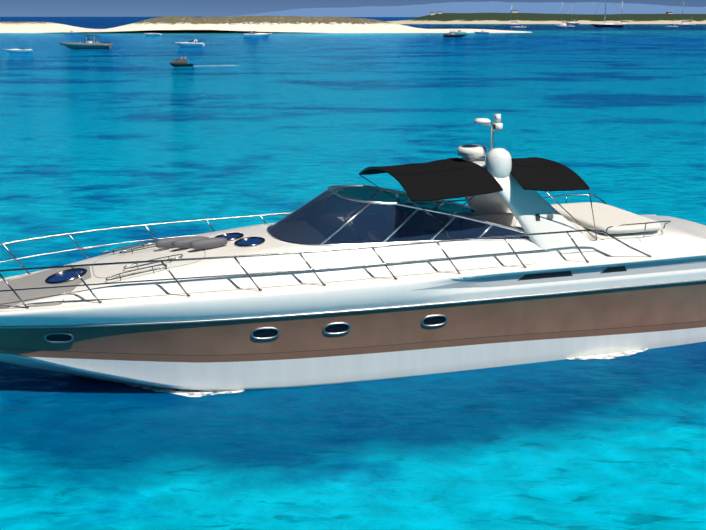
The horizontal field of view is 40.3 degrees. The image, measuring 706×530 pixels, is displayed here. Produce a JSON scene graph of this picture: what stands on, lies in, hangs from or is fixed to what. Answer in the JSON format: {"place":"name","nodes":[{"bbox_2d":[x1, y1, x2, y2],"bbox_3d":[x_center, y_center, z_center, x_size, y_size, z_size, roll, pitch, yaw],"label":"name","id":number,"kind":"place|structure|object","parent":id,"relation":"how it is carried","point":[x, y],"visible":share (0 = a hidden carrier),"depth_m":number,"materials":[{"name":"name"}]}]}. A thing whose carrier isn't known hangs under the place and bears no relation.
{"place":"outdoors","nodes":[
{"label":"outdoors","id":0,"kind":"place"},
{"bbox_2d":[0,16,531,32],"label":"sand island","id":1,"kind":"structure","parent":0,"point":[328,24],"depth_m":415.19,"materials":[{"name":"beige sand"}]},
{"bbox_2d":[0,17,705,529],"bbox_3d":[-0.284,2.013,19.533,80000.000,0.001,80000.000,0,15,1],"label":"sea","id":2,"kind":"structure","parent":0,"point":[130,127],"depth_m":33.77,"materials":[{"name":"liquid"}]},
{"bbox_2d":[5,47,32,51],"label":"boat","id":3,"kind":"object","parent":2,"relation":"on","point":[19,50],"visible":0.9,"depth_m":188.54,"materials":[{"name":"white plastic"}]},
{"bbox_2d":[60,35,112,48],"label":"console boat","id":4,"kind":"object","parent":2,"relation":"on","point":[91,44],"visible":1,"depth_m":209.14,"materials":[{"name":"white plastic"}]},
{"bbox_2d":[144,32,161,34],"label":"cruiser boat","id":5,"kind":"object","parent":2,"relation":"on","point":[153,33],"visible":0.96,"depth_m":357.19,"materials":[{"name":"white"}]},
{"bbox_2d":[170,56,192,66],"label":"motorboat","id":6,"kind":"object","parent":2,"relation":"on","point":[181,62],"visible":0.96,"depth_m":135.04,"materials":[{"name":"grey plastic"}]},
{"bbox_2d":[175,39,204,45],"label":"cruiser boat","id":7,"kind":"object","parent":2,"relation":"on","point":[191,43],"visible":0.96,"depth_m":228.86,"materials":[{"name":"white plastic"}]},
{"bbox_2d":[243,31,271,36],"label":"cruiser boat","id":8,"kind":"object","parent":2,"relation":"on","point":[255,34],"visible":0.96,"depth_m":331.50,"materials":[{"name":"white plastic"}]},
{"bbox_2d":[0,114,705,396],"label":"yacht","id":9,"kind":"object","parent":2,"relation":"on","point":[509,265],"visible":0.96,"depth_m":18.70,"materials":[{"name":"paint"}]},
{"bbox_2d":[443,31,466,36],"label":"motorboat","id":10,"kind":"object","parent":2,"relation":"on","point":[453,34],"visible":1,"depth_m":330.09,"materials":[{"name":"black plastic"}]},
{"bbox_2d":[473,31,488,33],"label":"motorboat","id":11,"kind":"object","parent":2,"relation":"on","point":[479,32],"visible":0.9,"depth_m":398.02,"materials":[{"name":"white"}]},
{"bbox_2d":[505,8,519,25],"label":"sailboat","id":12,"kind":"object","parent":2,"relation":"on","point":[512,24],"visible":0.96,"depth_m":751.85,"materials":[{"name":"white"}]},
{"bbox_2d":[512,25,526,28],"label":"boat","id":13,"kind":"object","parent":2,"relation":"on","point":[519,27],"visible":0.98,"depth_m":559.22,"materials":[{"name":"white"}]},
{"bbox_2d":[555,2,571,25],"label":"sailboat","id":14,"kind":"object","parent":2,"relation":"on","point":[561,24],"visible":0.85,"depth_m":711.33,"materials":[{"name":"white"}]},
{"bbox_2d":[558,24,574,27],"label":"boat","id":15,"kind":"object","parent":2,"relation":"on","point":[565,26],"visible":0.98,"depth_m":597.31,"materials":[{"name":"white"}]},
{"bbox_2d":[590,3,622,26],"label":"sailboat","id":16,"kind":"object","parent":2,"relation":"on","point":[608,25],"visible":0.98,"depth_m":635.41,"materials":[{"name":"white"}]},
{"bbox_2d":[613,1,630,25],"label":"sailboat","id":17,"kind":"object","parent":2,"relation":"on","point":[624,24],"visible":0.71,"depth_m":751.00,"materials":[{"name":"white"}]},
{"bbox_2d":[672,1,694,25],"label":"sailboat","id":18,"kind":"object","parent":2,"relation":"on","point":[684,21],"visible":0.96,"depth_m":693.87,"materials":[{"name":"white"}]},
{"bbox_2d":[0,0,705,16],"label":"sky","id":19,"kind":"structure","parent":0,"point":[8,8],"materials":[{"name":"blue"}]},
{"bbox_2d":[448,30,466,33],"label":"motorboat","id":20,"kind":"object","parent":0,"point":[458,32],"visible":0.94,"depth_m":390.39,"materials":[{"name":"white"}]},
{"bbox_2d":[226,1,705,16],"bbox_3d":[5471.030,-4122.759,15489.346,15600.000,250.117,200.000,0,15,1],"label":"mountains","id":21,"kind":"structure","parent":0,"point":[480,7],"depth_m":15559.04,"materials":[{"name":"blue"}]},
{"bbox_2d":[386,13,705,23],"bbox_3d":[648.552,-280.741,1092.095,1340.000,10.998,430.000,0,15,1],"label":"coast","id":22,"kind":"structure","parent":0,"point":[488,18],"depth_m":957.28},
{"bbox_2d":[430,10,672,14],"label":"houses","id":23,"kind":"structure","parent":22,"relation":"on","point":[440,12],"depth_m":1056.12,"materials":[{"name":"white"}]}
]}

